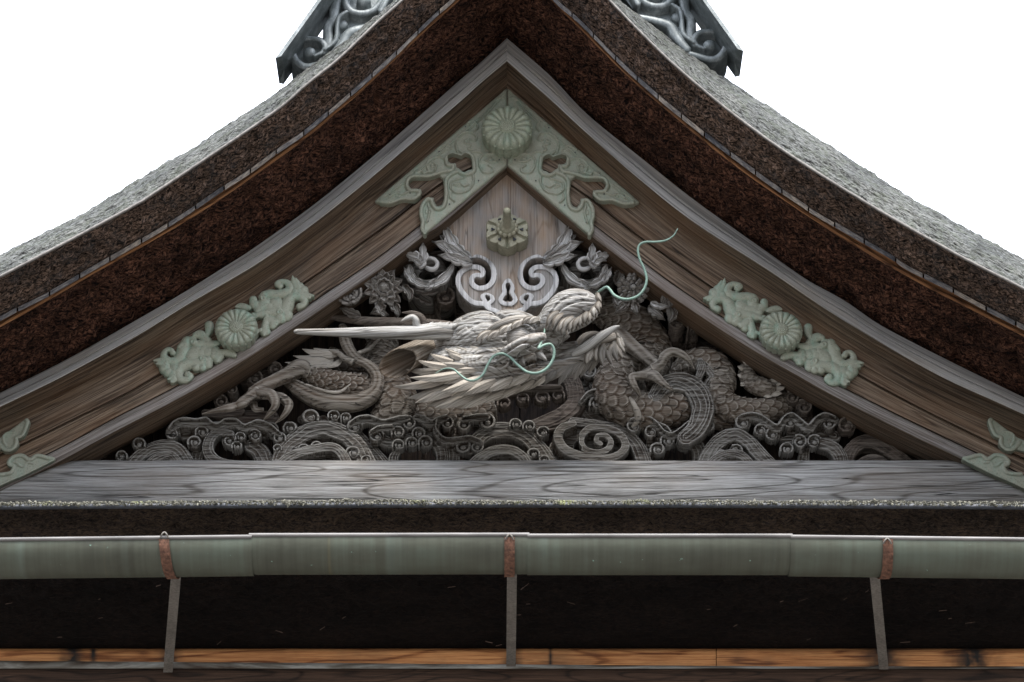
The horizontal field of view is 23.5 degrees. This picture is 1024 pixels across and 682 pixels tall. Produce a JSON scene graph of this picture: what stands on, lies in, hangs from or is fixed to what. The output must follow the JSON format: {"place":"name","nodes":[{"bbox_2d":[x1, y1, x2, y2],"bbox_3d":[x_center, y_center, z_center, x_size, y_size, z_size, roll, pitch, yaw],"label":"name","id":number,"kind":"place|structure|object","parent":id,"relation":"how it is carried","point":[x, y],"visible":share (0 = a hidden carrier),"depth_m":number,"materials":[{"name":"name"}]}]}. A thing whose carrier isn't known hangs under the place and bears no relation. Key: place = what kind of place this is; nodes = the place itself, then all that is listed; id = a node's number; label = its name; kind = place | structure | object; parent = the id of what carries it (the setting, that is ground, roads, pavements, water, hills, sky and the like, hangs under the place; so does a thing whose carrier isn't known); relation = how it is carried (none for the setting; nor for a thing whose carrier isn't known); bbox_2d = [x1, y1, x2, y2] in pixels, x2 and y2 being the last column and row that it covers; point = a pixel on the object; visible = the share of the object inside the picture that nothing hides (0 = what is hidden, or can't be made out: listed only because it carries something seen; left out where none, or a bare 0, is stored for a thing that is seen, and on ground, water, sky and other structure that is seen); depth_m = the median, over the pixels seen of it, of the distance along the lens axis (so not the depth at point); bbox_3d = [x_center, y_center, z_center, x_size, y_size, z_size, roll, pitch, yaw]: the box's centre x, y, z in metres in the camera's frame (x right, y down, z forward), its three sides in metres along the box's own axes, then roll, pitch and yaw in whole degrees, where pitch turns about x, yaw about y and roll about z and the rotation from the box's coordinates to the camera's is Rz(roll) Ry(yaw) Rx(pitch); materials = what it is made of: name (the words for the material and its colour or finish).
{"place":"outdoors","nodes":[
{"label":"outdoors","id":0,"kind":"place"},
{"bbox_2d":[0,669,1023,681],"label":"eave beam","id":1,"kind":"structure","parent":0,"point":[517,675],"depth_m":10.84,"materials":[{"name":"brown wood"}]},
{"bbox_2d":[159,531,180,672],"bbox_3d":[-1.439,1.117,10.411,0.092,0.215,1.087,3,-28,-5],"label":"gutter bracket","id":2,"kind":"object","parent":1,"relation":"attached to","point":[166,561],"visible":1,"depth_m":10.33,"materials":[{"name":"metal"}]},
{"bbox_2d":[0,649,1023,668],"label":"eave board","id":3,"kind":"object","parent":1,"relation":"on","point":[496,659],"visible":0.98,"depth_m":10.91,"materials":[{"name":"orange wood"}]},
{"bbox_2d":[504,533,516,665],"bbox_3d":[-0.006,1.107,10.413,0.053,0.177,1.079,0,-28,0],"label":"gutter bracket","id":4,"kind":"object","parent":3,"relation":"attached to","point":[509,560],"visible":1,"depth_m":10.30,"materials":[{"name":"metal"}]},
{"bbox_2d":[0,533,1023,578],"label":"gutter","id":5,"kind":"object","parent":4,"relation":"attached to","point":[252,554],"visible":0.99,"depth_m":9.99,"materials":[{"name":"metal"}]},
{"bbox_2d":[0,502,1023,650],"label":"eave roof","id":6,"kind":"structure","parent":3,"relation":"on","point":[469,611],"depth_m":10.69,"materials":[{"name":"brown plant"}]},
{"bbox_2d":[0,460,1023,503],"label":"tie beam","id":7,"kind":"structure","parent":6,"relation":"on","point":[937,481],"depth_m":11.38,"materials":[{"name":"grey wood"}]},
{"bbox_2d":[115,437,192,460],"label":"wave carving","id":8,"kind":"object","parent":7,"relation":"on","point":[163,449],"visible":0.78,"depth_m":11.64,"materials":[{"name":"grey wood"}]},
{"bbox_2d":[166,416,281,460],"bbox_3d":[-1.369,0.505,11.692,0.558,0.295,0.184,0,-28,0],"label":"wave carving","id":9,"kind":"object","parent":7,"relation":"on","point":[200,437],"visible":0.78,"depth_m":11.67,"materials":[{"name":"grey wood"}]},
{"bbox_2d":[271,419,375,460],"bbox_3d":[-0.888,0.546,11.690,0.520,0.338,0.227,0,-28,0],"label":"wave carving","id":10,"kind":"object","parent":7,"relation":"on","point":[323,440],"visible":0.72,"depth_m":11.65,"materials":[{"name":"grey wood"}]},
{"bbox_2d":[301,409,494,460],"bbox_3d":[-0.544,0.492,11.710,0.930,0.332,0.202,0,-28,0],"label":"wave carving","id":11,"kind":"object","parent":7,"relation":"on","point":[441,437],"visible":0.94,"depth_m":11.68,"materials":[{"name":"grey wood"}]},
{"bbox_2d":[298,415,340,426],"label":"cloud carving","id":12,"kind":"object","parent":11,"relation":"on","point":[323,417],"visible":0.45,"depth_m":11.83,"materials":[{"name":"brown wood"}]},
{"bbox_2d":[463,418,555,460],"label":"wave carving","id":13,"kind":"object","parent":7,"relation":"on","point":[528,441],"visible":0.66,"depth_m":11.68,"materials":[{"name":"grey wood"}]},
{"bbox_2d":[0,0,1023,396],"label":"bark roof","id":14,"kind":"structure","parent":7,"relation":"on","point":[806,204],"depth_m":11.41,"materials":[{"name":"brown wood"}]},
{"bbox_2d":[0,39,506,490],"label":"bargeboard","id":15,"kind":"object","parent":14,"relation":"attached to","point":[109,395],"visible":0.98,"depth_m":11.77,"materials":[{"name":"brown wood"}]},
{"bbox_2d":[0,418,30,453],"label":"foot plate","id":16,"kind":"object","parent":15,"relation":"attached to","point":[11,439],"visible":1,"depth_m":11.45,"materials":[{"name":"green metal"}]},
{"bbox_2d":[0,453,55,487],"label":"foot plate","id":17,"kind":"object","parent":15,"relation":"attached to","point":[20,465],"visible":1,"depth_m":11.38,"materials":[{"name":"green metal"}]},
{"bbox_2d":[153,321,236,385],"bbox_3d":[-1.502,0.054,11.666,0.394,0.338,0.039,0,-28,0],"label":"scroll mount","id":18,"kind":"object","parent":15,"relation":"attached to","point":[200,351],"visible":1,"depth_m":11.64,"materials":[{"name":"green metal"}]},
{"bbox_2d":[214,309,257,352],"bbox_3d":[-1.309,-0.054,11.677,0.206,0.205,0.097,0,-28,0],"label":"flower boss","id":19,"kind":"object","parent":15,"relation":"attached to","point":[236,330],"visible":1,"depth_m":11.64,"materials":[{"name":"green metal"}]},
{"bbox_2d":[201,361,283,424],"bbox_3d":[-1.298,0.261,11.909,0.392,0.312,0.179,0,-28,0],"label":"cloud carving","id":20,"kind":"object","parent":15,"relation":"attached to","point":[247,414],"visible":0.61,"depth_m":11.84,"materials":[{"name":"grey weathered wood"}]},
{"bbox_2d":[235,275,314,337],"bbox_3d":[-1.139,-0.164,11.782,0.378,0.331,0.039,0,-28,0],"label":"scroll mount","id":21,"kind":"object","parent":15,"relation":"attached to","point":[272,309],"visible":1,"depth_m":11.78,"materials":[{"name":"green metal"}]},
{"bbox_2d":[339,288,362,305],"bbox_3d":[-0.783,-0.214,11.866,0.132,0.118,0.087,0,-28,0],"label":"carved flower","id":22,"kind":"object","parent":15,"relation":"attached to","point":[354,297],"visible":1,"depth_m":11.84,"materials":[{"name":"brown wood"}]},
{"bbox_2d":[370,270,413,316],"bbox_3d":[-0.582,-0.248,11.961,0.212,0.344,0.118,0,-28,0],"label":"leaf cluster","id":23,"kind":"object","parent":15,"relation":"attached to","point":[408,291],"visible":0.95,"depth_m":11.88,"materials":[{"name":"grey wood"}]},
{"bbox_2d":[363,269,403,306],"bbox_3d":[-0.623,-0.264,11.901,0.202,0.190,0.082,0,-28,0],"label":"carved flower","id":24,"kind":"object","parent":23,"relation":"attached to","point":[382,285],"visible":1,"depth_m":11.89,"materials":[{"name":"grey wood"}]},
{"bbox_2d":[406,243,428,268],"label":"leaf carving","id":25,"kind":"object","parent":15,"relation":"attached to","point":[419,259],"visible":1,"depth_m":11.98,"materials":[{"name":"grey wood"}]},
{"bbox_2d":[401,250,456,318],"bbox_3d":[-0.407,-0.294,12.161,0.290,0.361,0.392,0,-28,0],"label":"leaf scroll","id":26,"kind":"object","parent":15,"relation":"attached to","point":[432,279],"visible":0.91,"depth_m":12.04,"materials":[{"name":"grey wood"}]},
{"bbox_2d":[375,88,506,237],"bbox_3d":[-0.349,-0.891,12.171,0.646,0.862,0.045,0,-28,0],"label":"corner plate","id":27,"kind":"object","parent":15,"relation":"attached to","point":[461,143],"visible":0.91,"depth_m":12.12,"materials":[{"name":"green metal"}]},
{"bbox_2d":[481,106,532,158],"bbox_3d":[-0.024,-1.042,12.170,0.257,0.255,0.128,0,-28,0],"label":"flower boss","id":28,"kind":"object","parent":27,"relation":"attached to","point":[507,131],"visible":1,"depth_m":12.12,"materials":[{"name":"green metal"}]},
{"bbox_2d":[432,227,472,267],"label":"leaf carving","id":29,"kind":"object","parent":15,"relation":"attached to","point":[445,245],"visible":0.99,"depth_m":12.02,"materials":[{"name":"grey wood"}]},
{"bbox_2d":[202,228,793,432],"bbox_3d":[-0.036,-0.051,11.679,2.872,0.976,1.090,0,-28,0],"label":"dragon carving","id":30,"kind":"object","parent":15,"relation":"attached to","point":[475,362],"visible":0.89,"depth_m":11.67,"materials":[{"name":"grey wood"}]},
{"bbox_2d":[340,294,364,318],"bbox_3d":[-0.768,-0.197,11.951,0.153,0.230,0.088,0,-28,0],"label":"leaf cluster","id":31,"kind":"object","parent":30,"relation":"attached to","point":[352,313],"visible":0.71,"depth_m":11.89,"materials":[{"name":"grey wood"}]},
{"bbox_2d":[497,375,584,436],"bbox_3d":[0.143,0.275,11.868,0.430,0.418,0.177,0,-28,0],"label":"dragon jaw","id":32,"kind":"object","parent":30,"relation":"attached to","point":[567,394],"visible":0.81,"depth_m":11.82,"materials":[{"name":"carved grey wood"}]},
{"bbox_2d":[579,358,607,421],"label":"cloud carving","id":33,"kind":"object","parent":30,"relation":"attached to","point":[587,400],"visible":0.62,"depth_m":11.85,"materials":[{"name":"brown wood"}]},
{"bbox_2d":[648,372,714,450],"bbox_3d":[0.807,0.333,11.696,0.315,0.385,0.099,0,-28,0],"label":"cloud carving","id":34,"kind":"object","parent":30,"relation":"attached to","point":[695,391],"visible":1,"depth_m":11.68,"materials":[{"name":"grey wood"}]},
{"bbox_2d":[668,320,735,369],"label":"cloud carving","id":35,"kind":"object","parent":30,"relation":"attached to","point":[682,337],"visible":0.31,"depth_m":12.07,"materials":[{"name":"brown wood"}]},
{"bbox_2d":[696,358,713,387],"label":"cloud carving","id":36,"kind":"object","parent":30,"relation":"attached to","point":[702,369],"visible":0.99,"depth_m":11.82,"materials":[{"name":"grey wood"}]},
{"bbox_2d":[276,0,392,83],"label":"ridge ornament","id":37,"kind":"object","parent":14,"relation":"on","point":[338,22],"visible":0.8,"depth_m":11.64,"materials":[{"name":"metal"}]},
{"bbox_2d":[101,247,918,459],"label":"gable wall","id":38,"kind":"structure","parent":14,"relation":"attached to","point":[532,411],"depth_m":12.16,"materials":[{"name":"brown wood"}]},
{"bbox_2d":[621,0,742,76],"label":"ridge ornament","id":39,"kind":"object","parent":14,"relation":"on","point":[712,44],"visible":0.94,"depth_m":11.65,"materials":[{"name":"metal"}]},
{"bbox_2d":[507,39,1023,474],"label":"bargeboard","id":40,"kind":"object","parent":14,"relation":"attached to","point":[900,393],"visible":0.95,"depth_m":11.77,"materials":[{"name":"brown wood"}]},
{"bbox_2d":[448,175,566,315],"bbox_3d":[-0.024,-0.446,12.134,0.594,0.847,0.182,0,-28,0],"label":"gable pendant","id":41,"kind":"object","parent":40,"relation":"hanging from","point":[507,286],"visible":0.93,"depth_m":12.03,"materials":[{"name":"grey wood"}]},
{"bbox_2d":[413,286,464,319],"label":"cloud carving","id":42,"kind":"object","parent":41,"relation":"attached to","point":[444,300],"visible":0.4,"depth_m":12.06,"materials":[{"name":"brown wood"}]},
{"bbox_2d":[486,207,527,256],"bbox_3d":[-0.024,-0.564,11.947,0.206,0.197,0.288,0,-28,0],"label":"bolt cover","id":43,"kind":"object","parent":41,"relation":"attached to","point":[507,233],"visible":1,"depth_m":11.97,"materials":[{"name":"metal"}]},
{"bbox_2d":[543,227,583,267],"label":"leaf carving","id":44,"kind":"object","parent":40,"relation":"attached to","point":[566,238],"visible":0.99,"depth_m":12.02,"materials":[{"name":"grey wood"}]},
{"bbox_2d":[508,89,638,239],"bbox_3d":[0.301,-0.888,12.169,0.646,0.866,0.045,0,-28,0],"label":"corner plate","id":45,"kind":"object","parent":40,"relation":"attached to","point":[549,141],"visible":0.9,"depth_m":12.12,"materials":[{"name":"green metal"}]},
{"bbox_2d":[558,250,614,299],"bbox_3d":[0.364,-0.294,12.161,0.292,0.361,0.392,0,-28,0],"label":"leaf scroll","id":46,"kind":"object","parent":40,"relation":"attached to","point":[578,271],"visible":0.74,"depth_m":12.03,"materials":[{"name":"grey wood"}]},
{"bbox_2d":[587,243,608,268],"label":"leaf carving","id":47,"kind":"object","parent":40,"relation":"attached to","point":[595,259],"visible":1,"depth_m":11.98,"materials":[{"name":"grey wood"}]},
{"bbox_2d":[617,273,649,303],"bbox_3d":[0.588,-0.253,11.919,0.158,0.159,0.082,0,-28,0],"label":"carved flower","id":48,"kind":"object","parent":40,"relation":"attached to","point":[630,285],"visible":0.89,"depth_m":11.90,"materials":[{"name":"grey wood"}]},
{"bbox_2d":[650,301,669,309],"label":"leaf carving","id":49,"kind":"object","parent":40,"relation":"attached to","point":[657,305],"visible":1,"depth_m":11.84,"materials":[{"name":"grey wood"}]},
{"bbox_2d":[660,296,672,305],"bbox_3d":[0.753,-0.198,11.900,0.072,0.068,0.053,0,-28,0],"label":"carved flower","id":50,"kind":"object","parent":40,"relation":"attached to","point":[663,300],"visible":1,"depth_m":11.88,"materials":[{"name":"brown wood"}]},
{"bbox_2d":[703,278,781,339],"bbox_3d":[1.106,-0.152,11.775,0.376,0.331,0.039,0,-28,0],"label":"scroll mount","id":51,"kind":"object","parent":40,"relation":"attached to","point":[744,312],"visible":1,"depth_m":11.77,"materials":[{"name":"green metal"}]},
{"bbox_2d":[759,311,802,354],"bbox_3d":[1.277,-0.042,11.671,0.206,0.205,0.097,0,-28,0],"label":"flower boss","id":52,"kind":"object","parent":40,"relation":"attached to","point":[781,332],"visible":1,"depth_m":11.63,"materials":[{"name":"green metal"}]},
{"bbox_2d":[785,390,812,423],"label":"cloud carving","id":53,"kind":"object","parent":40,"relation":"attached to","point":[803,409],"visible":0.62,"depth_m":11.81,"materials":[{"name":"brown wood"}]},
{"bbox_2d":[780,323,863,388],"bbox_3d":[1.468,0.066,11.660,0.394,0.338,0.039,0,-28,0],"label":"scroll mount","id":54,"kind":"object","parent":40,"relation":"attached to","point":[819,354],"visible":1,"depth_m":11.63,"materials":[{"name":"green metal"}]},
{"bbox_2d":[961,453,1023,491],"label":"foot plate","id":55,"kind":"object","parent":40,"relation":"attached to","point":[994,465],"visible":1,"depth_m":11.38,"materials":[{"name":"green metal"}]},
{"bbox_2d":[987,418,1023,453],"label":"foot plate","id":56,"kind":"object","parent":40,"relation":"attached to","point":[1009,442],"visible":1,"depth_m":11.45,"materials":[{"name":"green metal"}]},
{"bbox_2d":[549,417,651,460],"bbox_3d":[0.416,0.507,11.695,0.512,0.302,0.175,0,-28,0],"label":"wave carving","id":57,"kind":"object","parent":7,"relation":"on","point":[599,440],"visible":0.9,"depth_m":11.65,"materials":[{"name":"grey wood"}]},
{"bbox_2d":[626,416,714,460],"bbox_3d":[0.756,0.511,11.691,0.420,0.282,0.188,0,-28,0],"label":"wave carving","id":58,"kind":"object","parent":7,"relation":"on","point":[660,438],"visible":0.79,"depth_m":11.67,"materials":[{"name":"grey wood"}]},
{"bbox_2d":[697,428,774,460],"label":"wave carving","id":59,"kind":"object","parent":7,"relation":"on","point":[733,444],"visible":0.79,"depth_m":11.63,"materials":[{"name":"grey wood"}]},
{"bbox_2d":[734,412,847,460],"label":"carved cloud","id":60,"kind":"structure","parent":7,"relation":"on","point":[819,434],"depth_m":11.68,"materials":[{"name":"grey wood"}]},
{"bbox_2d":[836,417,911,460],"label":"wave carving","id":61,"kind":"object","parent":7,"relation":"on","point":[874,447],"visible":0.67,"depth_m":11.69,"materials":[{"name":"grey wood"}]},
{"bbox_2d":[0,498,1023,507],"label":"lichen","id":62,"kind":"object","parent":6,"relation":"on","point":[288,503],"visible":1,"depth_m":10.33},
{"bbox_2d":[870,538,892,668],"bbox_3d":[1.555,1.123,10.409,0.098,0.174,1.088,-3,-28,5],"label":"gutter bracket","id":63,"kind":"object","parent":1,"relation":"attached to","point":[887,565],"visible":1,"depth_m":10.32,"materials":[{"name":"metal"}]},
{"bbox_2d":[0,0,1023,258],"label":"sky","id":64,"kind":"structure","parent":0,"point":[925,96],"materials":[{"name":"white"}]},
{"bbox_2d":[612,270,677,323],"bbox_3d":[0.644,-0.240,11.968,0.317,0.345,0.138,0,-28,0],"label":"leaf cluster","id":65,"kind":"object","parent":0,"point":[620,306],"visible":0.98,"depth_m":11.89,"materials":[{"name":"grey wood"}]}
]}

